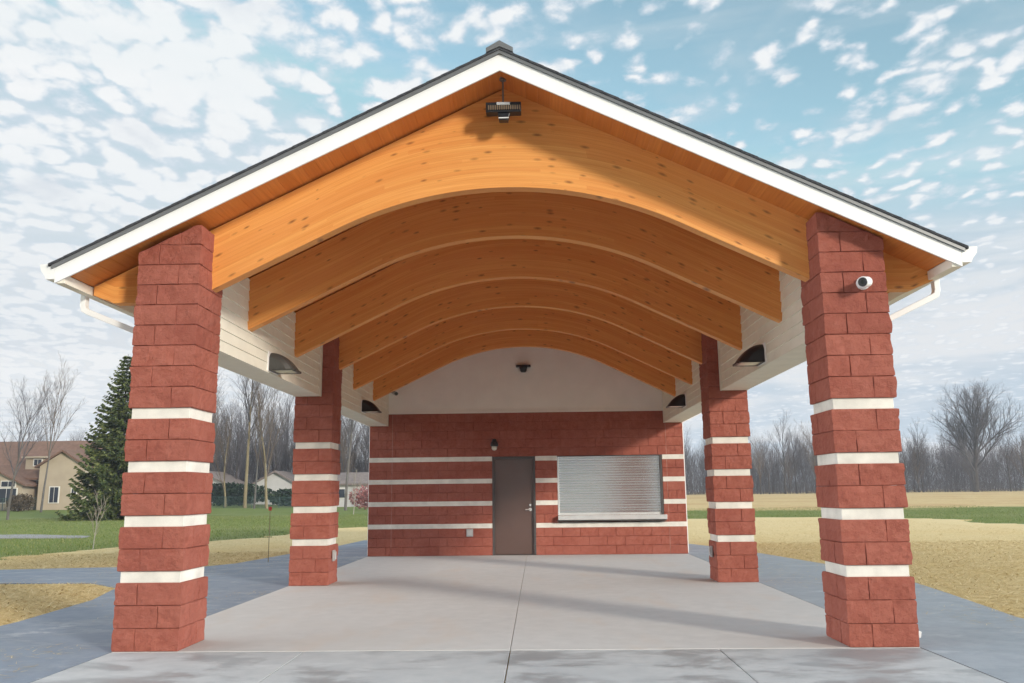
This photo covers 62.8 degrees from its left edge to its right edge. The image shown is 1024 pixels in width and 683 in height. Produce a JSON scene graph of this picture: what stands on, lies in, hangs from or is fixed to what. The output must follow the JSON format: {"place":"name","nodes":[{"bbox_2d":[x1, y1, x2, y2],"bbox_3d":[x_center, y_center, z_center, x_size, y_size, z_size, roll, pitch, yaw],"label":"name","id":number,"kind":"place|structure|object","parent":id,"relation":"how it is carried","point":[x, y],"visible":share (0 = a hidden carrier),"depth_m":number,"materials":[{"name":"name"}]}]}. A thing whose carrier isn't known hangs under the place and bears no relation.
{"place":"outdoors","nodes":[
{"label":"outdoors","id":0,"kind":"place"},
{"bbox_2d":[0,540,367,682],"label":"path","id":1,"kind":"structure","parent":0,"point":[79,628],"depth_m":10.45,"materials":[{"name":"grey concrete"}]},
{"bbox_2d":[1,548,1021,677],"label":"straw","id":2,"kind":"object","parent":1,"relation":"on","point":[356,559],"visible":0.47,"depth_m":11.36,"materials":[{"name":"beige plant"}]},
{"bbox_2d":[0,488,1023,559],"bbox_3d":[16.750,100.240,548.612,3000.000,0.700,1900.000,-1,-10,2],"label":"ground","id":3,"kind":"structure","parent":0,"point":[987,499],"depth_m":59.93,"materials":[{"name":"green plant"}]},
{"bbox_2d":[5,493,35,510],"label":"bush","id":4,"kind":"object","parent":3,"relation":"on","point":[19,503],"visible":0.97,"depth_m":79.65,"materials":[{"name":"plant"}]},
{"bbox_2d":[0,376,62,519],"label":"bare tree","id":5,"kind":"object","parent":3,"relation":"on","point":[39,405],"visible":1,"depth_m":60.04,"materials":[{"name":"grey plant"}]},
{"bbox_2d":[0,534,90,538],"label":"pad","id":6,"kind":"object","parent":3,"relation":"on","point":[26,536],"visible":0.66,"depth_m":31.44,"materials":[{"name":"grey concrete"}]},
{"bbox_2d":[0,441,102,510],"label":"house","id":7,"kind":"structure","parent":3,"relation":"on","point":[64,460],"depth_m":84.08,"materials":[{"name":"beige paint"}]},
{"bbox_2d":[0,481,16,487],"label":"window","id":8,"kind":"structure","parent":7,"relation":"in","point":[3,483],"depth_m":82.84,"materials":[{"name":"white glass"}]},
{"bbox_2d":[0,488,17,502],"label":"window","id":9,"kind":"structure","parent":7,"relation":"in","point":[4,492],"depth_m":82.66,"materials":[{"name":"glass"}]},
{"bbox_2d":[33,459,42,465],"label":"window","id":10,"kind":"structure","parent":7,"relation":"in","point":[35,461],"depth_m":85.98,"materials":[{"name":"white glass"}]},
{"bbox_2d":[48,486,59,502],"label":"window","id":11,"kind":"structure","parent":7,"relation":"in","point":[54,491],"depth_m":83.51,"materials":[{"name":"grey glass"}]},
{"bbox_2d":[36,350,88,511],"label":"bare tree","id":12,"kind":"object","parent":3,"relation":"on","point":[50,449],"visible":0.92,"depth_m":78.18,"materials":[{"name":"grey plant"}]},
{"bbox_2d":[55,356,132,520],"bbox_3d":[-26.546,6.899,56.847,7.189,12.274,7.455,-1,-10,2],"label":"spruce tree","id":13,"kind":"object","parent":3,"relation":"on","point":[110,464],"visible":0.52,"depth_m":55.66,"materials":[{"name":"green plant"}]},
{"bbox_2d":[87,491,107,549],"bbox_3d":[-11.782,5.098,23.908,0.615,1.783,0.400,3,-11,-20],"label":"sapling","id":14,"kind":"object","parent":3,"relation":"on","point":[97,526],"visible":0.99,"depth_m":23.85,"materials":[{"name":"brown plant"}]},
{"bbox_2d":[0,496,291,510],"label":"fence","id":15,"kind":"object","parent":3,"relation":"on","point":[215,501],"visible":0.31,"depth_m":92.24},
{"bbox_2d":[4,390,368,493],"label":"woods","id":16,"kind":"object","parent":3,"relation":"on","point":[287,465],"visible":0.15,"depth_m":122.87,"materials":[{"name":"grey plant"}]},
{"bbox_2d":[212,388,224,438],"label":"bare tree","id":17,"kind":"object","parent":3,"relation":"on","point":[221,403],"visible":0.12,"depth_m":95.65,"materials":[{"name":"grey plant"}]},
{"bbox_2d":[213,410,224,458],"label":"bare tree","id":18,"kind":"object","parent":3,"relation":"on","point":[218,431],"visible":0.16,"depth_m":118.70,"materials":[{"name":"grey plant"}]},
{"bbox_2d":[216,367,226,406],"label":"bare tree","id":19,"kind":"object","parent":3,"relation":"on","point":[219,386],"visible":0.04,"depth_m":101.67,"materials":[{"name":"beige plant"}]},
{"bbox_2d":[210,399,238,506],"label":"bare tree","id":20,"kind":"object","parent":3,"relation":"on","point":[227,445],"visible":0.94,"depth_m":95.24,"materials":[{"name":"beige plant"}]},
{"bbox_2d":[209,471,244,488],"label":"house","id":21,"kind":"structure","parent":3,"relation":"on","point":[228,478],"depth_m":115.14,"materials":[{"name":"white"}]},
{"bbox_2d":[222,410,253,478],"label":"bare tree","id":22,"kind":"object","parent":3,"relation":"on","point":[238,447],"visible":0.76,"depth_m":119.51,"materials":[{"name":"grey plant"}]},
{"bbox_2d":[211,481,276,505],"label":"hedge","id":23,"kind":"object","parent":3,"relation":"on","point":[233,489],"visible":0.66,"depth_m":99.71,"materials":[{"name":"green plant"}]},
{"bbox_2d":[227,375,274,507],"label":"bare tree","id":24,"kind":"object","parent":3,"relation":"on","point":[246,412],"visible":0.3,"depth_m":93.60,"materials":[{"name":"beige plant"}]},
{"bbox_2d":[244,413,283,477],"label":"bare tree","id":25,"kind":"object","parent":3,"relation":"on","point":[260,465],"visible":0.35,"depth_m":121.33,"materials":[{"name":"grey plant"}]},
{"bbox_2d":[248,380,283,508],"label":"bare tree","id":26,"kind":"object","parent":3,"relation":"on","point":[260,420],"visible":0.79,"depth_m":92.38,"materials":[{"name":"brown plant"}]},
{"bbox_2d":[245,378,293,508],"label":"bare tree","id":27,"kind":"object","parent":3,"relation":"on","point":[265,469],"visible":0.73,"depth_m":93.26,"materials":[{"name":"beige plant"}]},
{"bbox_2d":[268,507,271,561],"bbox_3d":[-5.231,4.203,18.073,0.060,1.260,0.040,-1,-10,2],"label":"marker stake","id":28,"kind":"object","parent":3,"relation":"on","point":[270,508],"visible":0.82,"depth_m":18.09,"materials":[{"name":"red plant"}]},
{"bbox_2d":[257,397,290,471],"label":"bare tree","id":29,"kind":"object","parent":3,"relation":"on","point":[276,454],"visible":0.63,"depth_m":115.44,"materials":[{"name":"grey plant"}]},
{"bbox_2d":[269,488,291,504],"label":"hedge","id":30,"kind":"object","parent":3,"relation":"on","point":[284,493],"visible":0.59,"depth_m":102.46,"materials":[{"name":"green plant"}]},
{"bbox_2d":[251,470,313,504],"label":"house","id":31,"kind":"structure","parent":3,"relation":"on","point":[276,480],"depth_m":111.39,"materials":[{"name":"white"}]},
{"bbox_2d":[283,426,295,464],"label":"bare tree","id":32,"kind":"object","parent":3,"relation":"on","point":[291,445],"visible":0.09,"depth_m":117.10,"materials":[{"name":"grey plant"}]},
{"bbox_2d":[338,420,362,472],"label":"bare tree","id":33,"kind":"object","parent":3,"relation":"on","point":[345,447],"visible":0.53,"depth_m":113.91,"materials":[{"name":"grey plant"}]},
{"bbox_2d":[337,472,368,506],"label":"house","id":34,"kind":"structure","parent":3,"relation":"on","point":[364,476],"depth_m":103.58,"materials":[{"name":"white"}]},
{"bbox_2d":[339,488,344,497],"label":"window","id":35,"kind":"structure","parent":34,"relation":"in","point":[341,491],"depth_m":103.38,"materials":[{"name":"grey glass"}]},
{"bbox_2d":[341,415,364,509],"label":"bare tree","id":36,"kind":"object","parent":3,"relation":"on","point":[348,462],"visible":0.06,"depth_m":77.81,"materials":[{"name":"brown plant"}]},
{"bbox_2d":[349,467,362,513],"bbox_3d":[-11.918,11.359,63.416,0.841,3.744,1.292,-3,-11,12],"label":"sapling","id":37,"kind":"object","parent":3,"relation":"on","point":[355,488],"visible":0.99,"depth_m":63.38,"materials":[{"name":"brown plant"}]},
{"bbox_2d":[349,484,368,509],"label":"bush","id":38,"kind":"object","parent":3,"relation":"on","point":[361,497],"visible":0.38,"depth_m":78.56,"materials":[{"name":"plant"}]},
{"bbox_2d":[356,425,369,471],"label":"bare tree","id":39,"kind":"object","parent":3,"relation":"on","point":[367,437],"visible":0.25,"depth_m":115.75,"materials":[{"name":"grey plant"}]},
{"bbox_2d":[0,517,1023,682],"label":"straw mulch","id":40,"kind":"object","parent":3,"relation":"on","point":[914,522],"visible":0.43,"depth_m":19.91,"materials":[{"name":"beige plant"}]},
{"bbox_2d":[111,554,919,652],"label":"slab","id":41,"kind":"structure","parent":3,"relation":"on","point":[564,602],"depth_m":10.07,"materials":[{"name":"grey concrete"}]},
{"bbox_2d":[40,40,976,651],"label":"pavilion","id":42,"kind":"structure","parent":41,"relation":"on","point":[442,254],"depth_m":10.10,"materials":[{"name":"red brick"}]},
{"bbox_2d":[267,351,300,374],"bbox_3d":[-3.007,0.287,11.148,0.355,0.260,0.430,-1,-10,2],"label":"wall light","id":43,"kind":"object","parent":42,"relation":"attached to","point":[277,364],"visible":1,"depth_m":10.98,"materials":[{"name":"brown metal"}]},
{"bbox_2d":[332,550,336,560],"bbox_3d":[-2.845,3.429,13.442,0.050,0.170,0.120,-1,-10,2],"label":"outlet box","id":44,"kind":"object","parent":42,"relation":"attached to","point":[334,552],"visible":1,"depth_m":13.40,"materials":[{"name":"white plastic"}]},
{"bbox_2d":[361,399,381,413],"bbox_3d":[-2.829,1.306,16.926,0.355,0.260,0.430,-1,-10,2],"label":"wall light","id":45,"kind":"object","parent":42,"relation":"attached to","point":[367,406],"visible":1,"depth_m":16.75,"materials":[{"name":"black metal"}]},
{"bbox_2d":[466,529,472,536],"bbox_3d":[-0.969,4.384,19.225,0.150,0.170,0.070,-1,-10,2],"label":"outlet box","id":46,"kind":"object","parent":42,"relation":"attached to","point":[469,532],"visible":1,"depth_m":19.20,"materials":[{"name":"white plastic"}]},
{"bbox_2d":[490,439,497,450],"bbox_3d":[-0.410,2.398,19.488,0.184,0.270,0.208,-1,-10,2],"label":"wall lamp","id":47,"kind":"object","parent":42,"relation":"attached to","point":[494,444],"visible":1,"depth_m":19.42,"materials":[{"name":"black metal"}]},
{"bbox_2d":[486,77,520,122],"bbox_3d":[-0.087,-2.489,8.626,0.360,0.480,0.121,-1,-10,2],"label":"gable fixture","id":48,"kind":"object","parent":42,"relation":"hanging from","point":[503,111],"visible":1,"depth_m":8.56,"materials":[{"name":"black metal"}]},
{"bbox_2d":[492,456,535,554],"bbox_3d":[0.048,3.784,19.388,0.997,2.236,0.142,-1,-10,2],"label":"door","id":49,"kind":"structure","parent":42,"relation":"in","point":[513,477],"depth_m":19.38,"materials":[{"name":"brown metal"}]},
{"bbox_2d":[516,365,530,372],"bbox_3d":[0.268,0.639,19.823,0.350,0.175,0.197,-1,-10,2],"label":"sensor","id":50,"kind":"object","parent":42,"relation":"attached to","point":[523,368],"visible":1,"depth_m":19.78,"materials":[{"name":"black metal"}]},
{"bbox_2d":[666,393,686,407],"bbox_3d":[3.267,1.187,16.759,0.355,0.260,0.430,-1,-10,2],"label":"wall light","id":51,"kind":"object","parent":42,"relation":"attached to","point":[678,401],"visible":1,"depth_m":16.59,"materials":[{"name":"black metal"}]},
{"bbox_2d":[709,546,712,556],"bbox_3d":[3.159,3.337,13.334,0.050,0.170,0.120,-1,-10,2],"label":"outlet box","id":52,"kind":"object","parent":42,"relation":"attached to","point":[711,551],"visible":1,"depth_m":13.29,"materials":[{"name":"grey metal"}]},
{"bbox_2d":[733,342,766,366],"bbox_3d":[3.088,0.178,10.979,0.355,0.260,0.430,-1,-10,2],"label":"wall light","id":53,"kind":"object","parent":42,"relation":"attached to","point":[755,355],"visible":1,"depth_m":10.81,"materials":[{"name":"black metal"}]},
{"bbox_2d":[856,276,872,289],"bbox_3d":[3.350,-0.570,7.975,0.166,0.140,0.218,-1,-10,2],"label":"security camera","id":54,"kind":"object","parent":42,"relation":"attached to","point":[863,282],"visible":1,"depth_m":7.91,"materials":[{"name":"white plastic"}]},
{"bbox_2d":[31,648,1005,682],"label":"apron","id":55,"kind":"object","parent":3,"relation":"on","point":[873,665],"visible":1,"depth_m":6.81,"materials":[{"name":"concrete"}]},
{"bbox_2d":[748,435,766,493],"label":"bare tree","id":56,"kind":"object","parent":3,"relation":"on","point":[759,464],"visible":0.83,"depth_m":172.48,"materials":[{"name":"grey plant"}]},
{"bbox_2d":[756,432,775,493],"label":"bare tree","id":57,"kind":"object","parent":3,"relation":"on","point":[767,464],"visible":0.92,"depth_m":174.32,"materials":[{"name":"grey plant"}]},
{"bbox_2d":[763,410,792,493],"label":"bare tree","id":58,"kind":"object","parent":3,"relation":"on","point":[782,442],"visible":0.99,"depth_m":176.74,"materials":[{"name":"grey plant"}]},
{"bbox_2d":[781,448,796,493],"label":"bare tree","id":59,"kind":"object","parent":3,"relation":"on","point":[788,471],"visible":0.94,"depth_m":176.94,"materials":[{"name":"grey plant"}]},
{"bbox_2d":[784,425,807,493],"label":"bare tree","id":60,"kind":"object","parent":3,"relation":"on","point":[794,464],"visible":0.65,"depth_m":181.72,"materials":[{"name":"grey plant"}]},
{"bbox_2d":[794,420,817,493],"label":"bare tree","id":61,"kind":"object","parent":3,"relation":"on","point":[813,460],"visible":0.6,"depth_m":178.34,"materials":[{"name":"grey plant"}]},
{"bbox_2d":[683,423,1023,494],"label":"woods","id":62,"kind":"object","parent":3,"relation":"on","point":[995,473],"visible":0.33,"depth_m":185.84,"materials":[{"name":"plant"}]},
{"bbox_2d":[899,437,914,492],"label":"bare tree","id":63,"kind":"object","parent":3,"relation":"on","point":[904,463],"visible":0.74,"depth_m":175.59,"materials":[{"name":"grey plant"}]},
{"bbox_2d":[907,416,931,491],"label":"bare tree","id":64,"kind":"object","parent":3,"relation":"on","point":[920,448],"visible":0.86,"depth_m":181.45,"materials":[{"name":"grey plant"}]},
{"bbox_2d":[907,435,932,491],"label":"bare tree","id":65,"kind":"object","parent":3,"relation":"on","point":[916,458],"visible":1,"depth_m":175.15,"materials":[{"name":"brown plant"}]},
{"bbox_2d":[953,438,977,491],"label":"bare tree","id":66,"kind":"object","parent":3,"relation":"on","point":[966,463],"visible":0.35,"depth_m":181.62,"materials":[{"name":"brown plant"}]},
{"bbox_2d":[926,378,1023,491],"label":"oak tree","id":67,"kind":"object","parent":3,"relation":"on","point":[979,417],"visible":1,"depth_m":169.43,"materials":[{"name":"grey plant"}]},
{"bbox_2d":[995,425,1017,490],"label":"bare tree","id":68,"kind":"object","parent":3,"relation":"on","point":[1005,447],"visible":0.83,"depth_m":172.56,"materials":[{"name":"grey plant"}]},
{"bbox_2d":[1003,444,1020,490],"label":"bare tree","id":69,"kind":"object","parent":3,"relation":"on","point":[1014,477],"visible":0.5,"depth_m":179.21,"materials":[{"name":"grey plant"}]},
{"bbox_2d":[1001,423,1023,476],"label":"bare tree","id":70,"kind":"object","parent":3,"relation":"on","point":[1021,450],"visible":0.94,"depth_m":171.43,"materials":[{"name":"grey plant"}]},
{"bbox_2d":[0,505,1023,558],"bbox_3d":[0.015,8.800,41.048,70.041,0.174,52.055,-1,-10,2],"label":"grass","id":71,"kind":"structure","parent":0,"point":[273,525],"depth_m":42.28,"materials":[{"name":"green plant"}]},
{"bbox_2d":[0,0,1023,491],"label":"sky","id":72,"kind":"structure","parent":0,"point":[114,113],"materials":[{"name":"blue"}]},
{"bbox_2d":[688,544,1023,682],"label":"path","id":73,"kind":"structure","parent":0,"point":[994,647],"depth_m":8.91,"materials":[{"name":"grey concrete"}]}
]}

